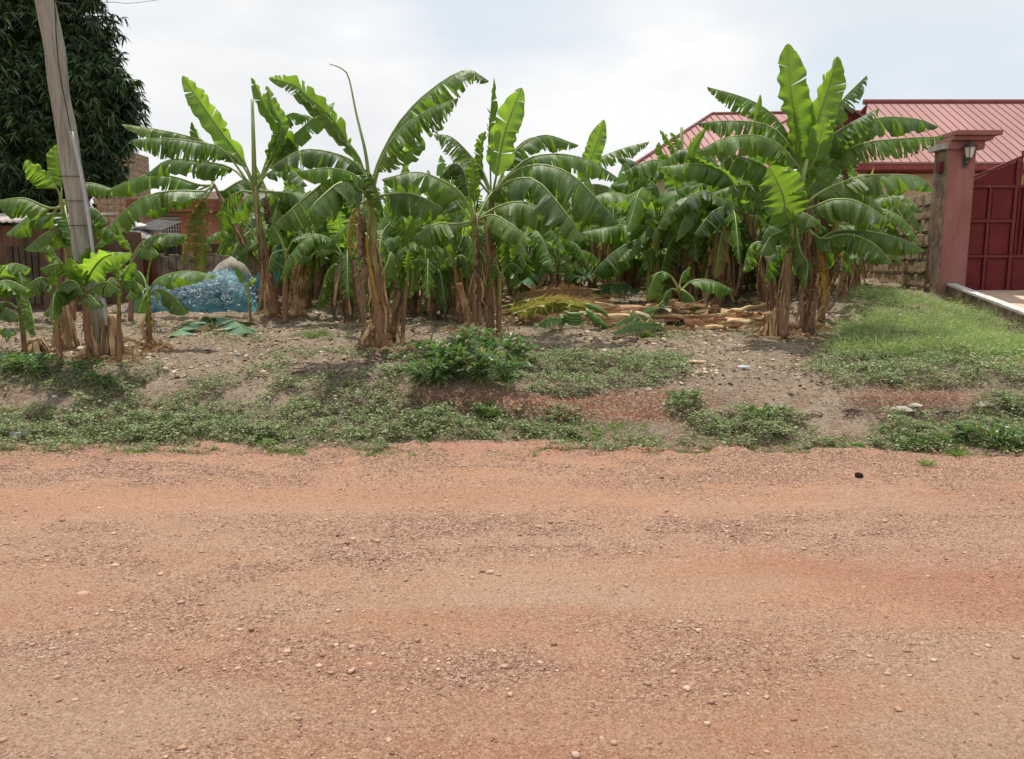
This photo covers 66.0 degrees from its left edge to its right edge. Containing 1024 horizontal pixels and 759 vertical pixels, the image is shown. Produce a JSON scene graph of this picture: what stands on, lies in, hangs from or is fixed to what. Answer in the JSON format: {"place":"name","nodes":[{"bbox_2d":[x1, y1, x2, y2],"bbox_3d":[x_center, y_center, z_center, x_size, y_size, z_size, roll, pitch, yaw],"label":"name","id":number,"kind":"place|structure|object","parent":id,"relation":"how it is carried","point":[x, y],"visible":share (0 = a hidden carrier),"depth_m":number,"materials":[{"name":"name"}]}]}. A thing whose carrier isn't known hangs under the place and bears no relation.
{"place":"outdoors","nodes":[
{"label":"outdoors","id":0,"kind":"place"},
{"bbox_2d":[0,437,1023,758],"bbox_3d":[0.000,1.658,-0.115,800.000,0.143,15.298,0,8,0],"label":"road","id":1,"kind":"structure","parent":0,"point":[802,582],"depth_m":3.78,"materials":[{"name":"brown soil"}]},
{"bbox_2d":[0,273,1023,457],"bbox_3d":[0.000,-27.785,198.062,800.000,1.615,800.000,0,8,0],"label":"ground","id":2,"kind":"structure","parent":0,"point":[639,405],"depth_m":8.07,"materials":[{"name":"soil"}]},
{"bbox_2d":[0,263,30,342],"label":"banana plant","id":3,"kind":"object","parent":2,"relation":"on","point":[11,270],"visible":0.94,"depth_m":8.87,"materials":[{"name":"green plant"}]},
{"bbox_2d":[0,272,35,351],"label":"banana plant","id":4,"kind":"object","parent":2,"relation":"on","point":[25,314],"visible":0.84,"depth_m":8.91,"materials":[{"name":"green plant"}]},
{"bbox_2d":[10,353,57,380],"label":"weed shrub","id":5,"kind":"object","parent":2,"relation":"on","point":[33,363],"visible":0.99,"depth_m":8.29,"materials":[{"name":"green plant"}]},
{"bbox_2d":[21,337,51,353],"bbox_3d":[-5.663,-0.385,9.356,0.370,0.241,0.364,0,8,0],"label":"banana stump","id":6,"kind":"object","parent":2,"relation":"on","point":[37,345],"visible":0.78,"depth_m":9.30,"materials":[{"name":"plant"}]},
{"bbox_2d":[27,264,83,365],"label":"banana plant","id":7,"kind":"object","parent":2,"relation":"on","point":[54,311],"visible":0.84,"depth_m":8.34,"materials":[{"name":"green plant"}]},
{"bbox_2d":[0,145,116,319],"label":"banana plant","id":8,"kind":"object","parent":2,"relation":"on","point":[38,217],"visible":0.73,"depth_m":11.65,"materials":[{"name":"green plant"}]},
{"bbox_2d":[51,305,79,348],"bbox_3d":[-5.455,-0.708,9.621,0.295,0.734,0.311,0,8,0],"label":"banana stump","id":9,"kind":"object","parent":2,"relation":"on","point":[68,326],"visible":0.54,"depth_m":9.58,"materials":[{"name":"plant"}]},
{"bbox_2d":[34,0,107,354],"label":"utility pole","id":10,"kind":"object","parent":2,"relation":"on","point":[76,194],"visible":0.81,"depth_m":8.63,"materials":[{"name":"grey wood"}]},
{"bbox_2d":[0,213,144,310],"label":"shed","id":11,"kind":"structure","parent":2,"relation":"on","point":[12,250],"depth_m":13.47,"materials":[{"name":"brown wood"}]},
{"bbox_2d":[7,246,41,303],"bbox_3d":[-8.317,-1.780,13.457,0.519,0.972,0.046,0,8,0],"label":"door","id":12,"kind":"structure","parent":11,"relation":"in","point":[16,254],"depth_m":13.41,"materials":[{"name":"brown wood"}]},
{"bbox_2d":[0,0,151,224],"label":"mango tree","id":13,"kind":"object","parent":2,"relation":"on","point":[106,102],"visible":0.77,"depth_m":16.52,"materials":[{"name":"green plant"}]},
{"bbox_2d":[39,246,130,362],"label":"banana plant","id":14,"kind":"object","parent":2,"relation":"on","point":[86,271],"visible":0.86,"depth_m":8.39,"materials":[{"name":"green plant"}]},
{"bbox_2d":[98,313,126,355],"bbox_3d":[-4.551,-0.498,8.981,0.295,0.522,0.317,0,8,0],"label":"banana stump","id":15,"kind":"object","parent":2,"relation":"on","point":[110,346],"visible":0.69,"depth_m":8.90,"materials":[{"name":"plant"}]},
{"bbox_2d":[93,153,150,230],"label":"block tower","id":16,"kind":"structure","parent":2,"relation":"on","point":[139,167],"depth_m":29.47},
{"bbox_2d":[101,262,144,362],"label":"banana plant","id":17,"kind":"object","parent":2,"relation":"on","point":[126,274],"visible":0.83,"depth_m":8.55,"materials":[{"name":"green plant"}]},
{"bbox_2d":[105,232,186,320],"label":"banana plant","id":18,"kind":"object","parent":2,"relation":"on","point":[152,245],"visible":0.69,"depth_m":11.67,"materials":[{"name":"green plant"}]},
{"bbox_2d":[130,219,182,255],"bbox_3d":[-8.409,-2.831,18.233,1.028,1.791,1.500,0,8,0],"label":"lean to","id":19,"kind":"object","parent":2,"relation":"on","point":[146,230],"visible":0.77,"depth_m":18.17,"materials":[{"name":"grey metal"}]},
{"bbox_2d":[126,255,215,346],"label":"banana plant","id":20,"kind":"object","parent":2,"relation":"on","point":[178,279],"visible":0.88,"depth_m":9.62,"materials":[{"name":"green plant"}]},
{"bbox_2d":[94,122,269,298],"bbox_3d":[-5.584,-2.895,13.929,2.783,3.277,1.806,0,8,0],"label":"banana plant","id":21,"kind":"object","parent":2,"relation":"on","point":[180,193],"visible":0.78,"depth_m":13.61,"materials":[{"name":"green plant"}]},
{"bbox_2d":[167,317,224,337],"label":"cut leaf","id":22,"kind":"object","parent":2,"relation":"on","point":[191,325],"visible":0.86,"depth_m":11.24,"materials":[{"name":"green plant"}]},
{"bbox_2d":[124,245,280,312],"bbox_3d":[-5.197,-1.704,13.573,2.494,1.230,1.304,0,8,0],"label":"net bag","id":23,"kind":"object","parent":2,"relation":"on","point":[224,284],"visible":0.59,"depth_m":13.15,"materials":[{"name":"blue plastic"}]},
{"bbox_2d":[125,191,305,254],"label":"house","id":24,"kind":"structure","parent":2,"relation":"on","point":[213,202],"depth_m":23.35,"materials":[{"name":"red paint"}]},
{"bbox_2d":[194,316,259,336],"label":"cut leaf","id":25,"kind":"object","parent":2,"relation":"on","point":[240,330],"visible":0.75,"depth_m":11.36,"materials":[{"name":"green plant"}]},
{"bbox_2d":[122,75,334,316],"bbox_3d":[-4.337,-2.823,12.221,3.078,3.725,1.456,-1,8,-6],"label":"banana plant","id":26,"kind":"object","parent":2,"relation":"on","point":[284,142],"visible":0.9,"depth_m":12.22,"materials":[{"name":"green plant"}]},
{"bbox_2d":[196,204,262,256],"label":"banana plant","id":27,"kind":"object","parent":2,"relation":"on","point":[229,246],"visible":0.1,"depth_m":18.28,"materials":[{"name":"green plant"}]},
{"bbox_2d":[211,256,251,297],"bbox_3d":[-5.120,-1.799,14.457,0.853,0.916,0.524,0,8,0],"label":"sack","id":28,"kind":"object","parent":2,"relation":"on","point":[231,262],"visible":0.28,"depth_m":14.27,"materials":[{"name":"beige fabric"}]},
{"bbox_2d":[156,253,342,295],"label":"yard wall","id":29,"kind":"structure","parent":2,"relation":"on","point":[170,263],"depth_m":16.83,"materials":[{"name":"concrete"}]},
{"bbox_2d":[217,168,303,251],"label":"banana plant","id":30,"kind":"object","parent":2,"relation":"on","point":[251,223],"visible":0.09,"depth_m":18.26,"materials":[{"name":"green plant"}]},
{"bbox_2d":[232,189,329,294],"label":"banana plant","id":31,"kind":"object","parent":2,"relation":"on","point":[239,251],"visible":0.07,"depth_m":15.72,"materials":[{"name":"green plant"}]},
{"bbox_2d":[237,225,344,306],"bbox_3d":[-3.829,-2.038,14.257,2.103,1.478,1.914,-5,9,-29],"label":"banana sucker","id":32,"kind":"object","parent":2,"relation":"on","point":[251,244],"visible":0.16,"depth_m":13.89,"materials":[{"name":"green plant"}]},
{"bbox_2d":[228,188,366,308],"bbox_3d":[-3.655,-2.203,13.577,2.864,2.038,2.733,1,8,9],"label":"banana sucker","id":33,"kind":"object","parent":2,"relation":"on","point":[243,213],"visible":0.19,"depth_m":13.55,"materials":[{"name":"green plant"}]},
{"bbox_2d":[251,184,346,297],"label":"banana plant","id":34,"kind":"object","parent":2,"relation":"on","point":[324,267],"visible":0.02,"depth_m":16.21,"materials":[{"name":"green plant"}]},
{"bbox_2d":[266,224,336,322],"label":"banana plant","id":35,"kind":"object","parent":2,"relation":"on","point":[274,236],"visible":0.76,"depth_m":11.83,"materials":[{"name":"green plant"}]},
{"bbox_2d":[262,194,348,316],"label":"banana plant","id":36,"kind":"object","parent":2,"relation":"on","point":[297,301],"visible":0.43,"depth_m":12.35,"materials":[{"name":"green plant"}]},
{"bbox_2d":[280,204,423,321],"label":"banana plant","id":37,"kind":"object","parent":2,"relation":"on","point":[336,277],"visible":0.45,"depth_m":11.74,"materials":[{"name":"green plant"}]},
{"bbox_2d":[319,162,423,299],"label":"banana plant","id":38,"kind":"object","parent":2,"relation":"on","point":[405,169],"visible":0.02,"depth_m":14.20,"materials":[{"name":"green plant"}]},
{"bbox_2d":[329,218,423,342],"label":"banana plant","id":39,"kind":"object","parent":2,"relation":"on","point":[338,237],"visible":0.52,"depth_m":10.17,"materials":[{"name":"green plant"}]},
{"bbox_2d":[269,64,488,350],"bbox_3d":[-1.519,-1.961,9.072,2.414,3.327,1.647,-2,8,-14],"label":"banana plant","id":40,"kind":"object","parent":2,"relation":"on","point":[318,203],"visible":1,"depth_m":8.94,"materials":[{"name":"green plant"}]},
{"bbox_2d":[349,215,452,341],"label":"banana plant","id":41,"kind":"object","parent":2,"relation":"on","point":[441,255],"visible":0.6,"depth_m":10.01,"materials":[{"name":"green plant"}]},
{"bbox_2d":[396,250,427,345],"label":"banana plant","id":42,"kind":"object","parent":2,"relation":"on","point":[410,264],"visible":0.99,"depth_m":9.89,"materials":[{"name":"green plant"}]},
{"bbox_2d":[341,183,484,313],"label":"banana plant","id":43,"kind":"object","parent":2,"relation":"on","point":[413,304],"visible":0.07,"depth_m":12.31,"materials":[{"name":"green plant"}]},
{"bbox_2d":[390,357,443,389],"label":"weed shrub","id":44,"kind":"object","parent":2,"relation":"on","point":[415,370],"visible":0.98,"depth_m":7.86,"materials":[{"name":"green plant"}]},
{"bbox_2d":[361,189,485,319],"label":"banana plant","id":45,"kind":"object","parent":2,"relation":"on","point":[441,298],"visible":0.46,"depth_m":11.74,"materials":[{"name":"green plant"}]},
{"bbox_2d":[44,288,847,366],"bbox_3d":[-0.386,-2.167,19.891,10.391,0.819,22.974,0,8,0],"label":"leaf debris","id":46,"kind":"object","parent":2,"relation":"on","point":[593,297],"visible":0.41,"depth_m":10.75,"materials":[{"name":"brown plant"}]},
{"bbox_2d":[518,261,563,291],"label":"cut leaf","id":47,"kind":"object","parent":46,"relation":"on","point":[529,282],"visible":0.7,"depth_m":14.84,"materials":[{"name":"green plant"}]},
{"bbox_2d":[421,341,473,388],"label":"weed shrub","id":48,"kind":"object","parent":2,"relation":"on","point":[445,372],"visible":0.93,"depth_m":7.90,"materials":[{"name":"green plant"}]},
{"bbox_2d":[444,251,471,323],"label":"banana plant","id":49,"kind":"object","parent":2,"relation":"on","point":[463,264],"visible":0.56,"depth_m":11.84,"materials":[{"name":"green plant"}]},
{"bbox_2d":[436,323,485,377],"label":"weed shrub","id":50,"kind":"object","parent":2,"relation":"on","point":[461,364],"visible":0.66,"depth_m":8.01,"materials":[{"name":"green plant"}]},
{"bbox_2d":[457,282,471,332],"bbox_3d":[-0.594,-0.937,10.806,0.286,0.787,0.222,-4,9,-25],"label":"banana stump","id":51,"kind":"object","parent":2,"relation":"on","point":[464,301],"visible":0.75,"depth_m":10.78,"materials":[{"name":"plant"}]},
{"bbox_2d":[402,186,530,318],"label":"banana plant","id":52,"kind":"object","parent":2,"relation":"on","point":[468,252],"visible":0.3,"depth_m":12.07,"materials":[{"name":"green plant"}]},
{"bbox_2d":[382,157,563,341],"bbox_3d":[-0.474,-1.643,10.047,2.260,2.357,1.606,0,8,0],"label":"banana plant","id":53,"kind":"object","parent":2,"relation":"on","point":[445,195],"visible":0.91,"depth_m":9.86,"materials":[{"name":"green plant"}]},
{"bbox_2d":[423,155,527,286],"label":"banana plant","id":54,"kind":"object","parent":2,"relation":"on","point":[441,166],"visible":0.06,"depth_m":13.94,"materials":[{"name":"green plant"}]},
{"bbox_2d":[452,343,501,385],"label":"weed shrub","id":55,"kind":"object","parent":2,"relation":"on","point":[481,354],"visible":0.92,"depth_m":7.89,"materials":[{"name":"green plant"}]},
{"bbox_2d":[470,327,504,354],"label":"weed shrub","id":56,"kind":"object","parent":2,"relation":"on","point":[485,340],"visible":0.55,"depth_m":8.78,"materials":[{"name":"green plant"}]},
{"bbox_2d":[449,177,534,306],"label":"banana plant","id":57,"kind":"object","parent":2,"relation":"on","point":[513,281],"visible":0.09,"depth_m":13.68,"materials":[{"name":"green plant"}]},
{"bbox_2d":[485,245,522,332],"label":"banana plant","id":58,"kind":"object","parent":2,"relation":"on","point":[513,267],"visible":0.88,"depth_m":10.54,"materials":[{"name":"green plant"}]},
{"bbox_2d":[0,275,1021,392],"bbox_3d":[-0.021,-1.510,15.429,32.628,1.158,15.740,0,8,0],"label":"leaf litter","id":59,"kind":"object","parent":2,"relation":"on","point":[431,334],"visible":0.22,"depth_m":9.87,"materials":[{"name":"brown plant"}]},
{"bbox_2d":[483,349,538,391],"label":"weed shrub","id":60,"kind":"object","parent":2,"relation":"on","point":[513,365],"visible":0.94,"depth_m":7.80,"materials":[{"name":"green plant"}]},
{"bbox_2d":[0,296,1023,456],"bbox_3d":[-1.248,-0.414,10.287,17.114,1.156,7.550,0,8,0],"label":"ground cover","id":61,"kind":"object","parent":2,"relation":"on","point":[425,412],"visible":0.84,"depth_m":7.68,"materials":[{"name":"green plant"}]},
{"bbox_2d":[0,304,1023,452],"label":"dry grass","id":62,"kind":"structure","parent":2,"relation":"on","point":[477,410],"depth_m":7.78,"materials":[{"name":"beige plant"}]},
{"bbox_2d":[497,328,537,360],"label":"weed shrub","id":63,"kind":"object","parent":2,"relation":"on","point":[507,346],"visible":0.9,"depth_m":8.57,"materials":[{"name":"green plant"}]},
{"bbox_2d":[434,79,618,330],"bbox_3d":[0.245,-2.270,10.429,2.395,3.371,1.759,6,10,37],"label":"banana plant","id":64,"kind":"object","parent":2,"relation":"on","point":[536,176],"visible":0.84,"depth_m":10.26,"materials":[{"name":"green plant"}]},
{"bbox_2d":[480,222,589,293],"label":"banana plant","id":65,"kind":"object","parent":2,"relation":"on","point":[541,249],"visible":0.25,"depth_m":14.79,"materials":[{"name":"green plant"}]},
{"bbox_2d":[506,295,592,317],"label":"cut leaf","id":66,"kind":"object","parent":2,"relation":"on","point":[573,307],"visible":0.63,"depth_m":12.01,"materials":[{"name":"plant"}]},
{"bbox_2d":[511,294,594,320],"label":"cut leaf","id":67,"kind":"object","parent":2,"relation":"on","point":[532,310],"visible":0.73,"depth_m":11.94,"materials":[{"name":"plant"}]},
{"bbox_2d":[512,278,601,301],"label":"cut leaf","id":68,"kind":"object","parent":2,"relation":"on","point":[564,289],"visible":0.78,"depth_m":13.88,"materials":[{"name":"brown plant"}]},
{"bbox_2d":[509,214,615,294],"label":"banana plant","id":69,"kind":"object","parent":2,"relation":"on","point":[573,247],"visible":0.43,"depth_m":15.66,"materials":[{"name":"green plant"}]},
{"bbox_2d":[559,303,608,328],"bbox_3d":[1.025,-0.876,11.144,0.713,0.413,0.294,0,8,0],"label":"banana bunch","id":70,"kind":"object","parent":2,"relation":"on","point":[572,318],"visible":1,"depth_m":11.04,"materials":[{"name":"green food"}]},
{"bbox_2d":[549,166,649,286],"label":"banana plant","id":71,"kind":"object","parent":2,"relation":"on","point":[604,247],"visible":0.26,"depth_m":17.08,"materials":[{"name":"green plant"}]},
{"bbox_2d":[569,120,649,205],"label":"banana plant","id":72,"kind":"object","parent":2,"relation":"on","point":[594,148],"visible":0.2,"depth_m":26.03,"materials":[{"name":"green plant"}]},
{"bbox_2d":[590,280,639,299],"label":"cut leaf","id":73,"kind":"object","parent":2,"relation":"on","point":[615,290],"visible":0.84,"depth_m":14.59,"materials":[{"name":"green plant"}]},
{"bbox_2d":[613,317,665,336],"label":"cut leaf","id":74,"kind":"object","parent":2,"relation":"on","point":[637,327],"visible":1,"depth_m":10.15,"materials":[{"name":"green plant"}]},
{"bbox_2d":[599,315,679,326],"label":"fallen stem","id":75,"kind":"object","parent":2,"relation":"on","point":[611,320],"visible":0.44,"depth_m":11.21,"materials":[{"name":"brown plant"}]},
{"bbox_2d":[612,298,678,328],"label":"cut leaf","id":76,"kind":"object","parent":2,"relation":"on","point":[645,313],"visible":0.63,"depth_m":10.71,"materials":[{"name":"plant"}]},
{"bbox_2d":[616,248,680,303],"bbox_3d":[2.409,-1.852,14.244,1.041,1.020,1.274,0,8,-1],"label":"banana sucker","id":77,"kind":"object","parent":2,"relation":"on","point":[650,256],"visible":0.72,"depth_m":14.06,"materials":[{"name":"green plant"}]},
{"bbox_2d":[581,163,732,298],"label":"banana plant","id":78,"kind":"object","parent":2,"relation":"on","point":[612,235],"visible":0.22,"depth_m":14.59,"materials":[{"name":"green plant"}]},
{"bbox_2d":[593,298,720,323],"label":"fallen stem","id":79,"kind":"object","parent":2,"relation":"on","point":[610,308],"visible":0.42,"depth_m":11.36,"materials":[{"name":"beige plant"}]},
{"bbox_2d":[619,127,700,277],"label":"banana plant","id":80,"kind":"object","parent":2,"relation":"on","point":[649,170],"visible":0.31,"depth_m":15.05,"materials":[{"name":"green plant"}]},
{"bbox_2d":[596,187,743,302],"bbox_3d":[2.429,-2.343,14.024,2.566,1.982,2.819,-4,9,-27],"label":"banana sucker","id":81,"kind":"object","parent":2,"relation":"on","point":[639,204],"visible":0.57,"depth_m":13.15,"materials":[{"name":"green plant"}]},
{"bbox_2d":[624,174,754,298],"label":"banana plant","id":82,"kind":"object","parent":2,"relation":"on","point":[694,240],"visible":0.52,"depth_m":13.66,"materials":[{"name":"green plant"}]},
{"bbox_2d":[646,266,732,313],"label":"banana plant","id":83,"kind":"object","parent":2,"relation":"on","point":[719,290],"visible":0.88,"depth_m":11.38,"materials":[{"name":"green plant"}]},
{"bbox_2d":[640,216,746,292],"bbox_3d":[3.272,-2.084,13.967,2.090,1.614,2.296,0,8,-3],"label":"banana sucker","id":84,"kind":"object","parent":2,"relation":"on","point":[653,222],"visible":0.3,"depth_m":13.58,"materials":[{"name":"green plant"}]},
{"bbox_2d":[659,130,767,302],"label":"banana plant","id":85,"kind":"object","parent":2,"relation":"on","point":[705,171],"visible":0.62,"depth_m":12.89,"materials":[{"name":"green plant"}]},
{"bbox_2d":[681,312,754,326],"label":"fallen stem","id":86,"kind":"object","parent":2,"relation":"on","point":[706,318],"visible":0.82,"depth_m":11.13,"materials":[{"name":"beige plant"}]},
{"bbox_2d":[652,154,802,307],"bbox_3d":[3.484,-2.455,12.897,2.510,2.691,2.243,-3,9,-21],"label":"banana plant","id":87,"kind":"object","parent":2,"relation":"on","point":[718,245],"visible":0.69,"depth_m":12.74,"materials":[{"name":"green plant"}]},
{"bbox_2d":[696,207,795,294],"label":"banana plant","id":88,"kind":"object","parent":2,"relation":"on","point":[748,278],"visible":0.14,"depth_m":15.16,"materials":[{"name":"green plant"}]},
{"bbox_2d":[742,241,796,312],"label":"banana plant","id":89,"kind":"object","parent":2,"relation":"on","point":[749,263],"visible":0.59,"depth_m":11.06,"materials":[{"name":"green plant"}]},
{"bbox_2d":[695,44,944,334],"bbox_3d":[3.997,-2.490,10.501,3.430,3.774,1.385,0,8,0],"label":"banana plant","id":90,"kind":"object","parent":2,"relation":"on","point":[822,115],"visible":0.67,"depth_m":10.22,"materials":[{"name":"green plant"}]},
{"bbox_2d":[712,135,934,339],"bbox_3d":[3.974,-1.818,10.032,2.667,2.652,1.307,0,8,0],"label":"banana plant","id":91,"kind":"object","parent":2,"relation":"on","point":[770,185],"visible":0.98,"depth_m":9.91,"materials":[{"name":"green plant"}]},
{"bbox_2d":[635,99,1023,280],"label":"house","id":92,"kind":"structure","parent":2,"relation":"on","point":[945,116],"depth_m":19.61,"materials":[{"name":"red metal"}]},
{"bbox_2d":[816,226,851,320],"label":"banana plant","id":93,"kind":"object","parent":2,"relation":"on","point":[840,263],"visible":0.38,"depth_m":11.43,"materials":[{"name":"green plant"}]},
{"bbox_2d":[817,168,920,299],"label":"banana plant","id":94,"kind":"object","parent":2,"relation":"on","point":[852,259],"visible":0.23,"depth_m":12.25,"materials":[{"name":"green plant"}]},
{"bbox_2d":[817,165,922,289],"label":"banana plant","id":95,"kind":"object","parent":2,"relation":"on","point":[902,208],"visible":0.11,"depth_m":13.37,"materials":[{"name":"green plant"}]},
{"bbox_2d":[860,192,931,291],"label":"block wall","id":96,"kind":"structure","parent":2,"relation":"on","point":[910,273],"depth_m":14.50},
{"bbox_2d":[814,280,1023,382],"bbox_3d":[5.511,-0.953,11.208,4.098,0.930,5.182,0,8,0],"label":"tall grass","id":97,"kind":"structure","parent":2,"relation":"on","point":[930,331],"depth_m":10.33,"materials":[{"name":"green plant"}]},
{"bbox_2d":[932,420,982,443],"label":"weed shrub","id":98,"kind":"object","parent":2,"relation":"on","point":[961,430],"visible":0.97,"depth_m":6.97,"materials":[{"name":"green plant"}]},
{"bbox_2d":[924,130,1002,294],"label":"gate pillar","id":99,"kind":"structure","parent":2,"relation":"on","point":[950,217],"depth_m":13.08,"materials":[{"name":"paint"}]},
{"bbox_2d":[965,151,1023,289],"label":"metal gate","id":100,"kind":"structure","parent":99,"relation":"attached to","point":[995,259],"depth_m":13.29,"materials":[{"name":"red metal"}]},
{"bbox_2d":[946,283,1023,327],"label":"ramp kerb","id":101,"kind":"structure","parent":2,"relation":"on","point":[973,297],"depth_m":12.16,"materials":[{"name":"grey concrete"}]},
{"bbox_2d":[974,421,1023,450],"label":"weed shrub","id":102,"kind":"object","parent":2,"relation":"on","point":[1005,439],"visible":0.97,"depth_m":6.89,"materials":[{"name":"green plant"}]},
{"bbox_2d":[975,290,1023,307],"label":"driveway","id":103,"kind":"structure","parent":2,"relation":"on","point":[1015,297],"depth_m":12.85,"materials":[{"name":"beige concrete"}]},
{"bbox_2d":[5,0,1023,224],"label":"sky","id":104,"kind":"structure","parent":0,"point":[644,68],"materials":[{"name":"white"}]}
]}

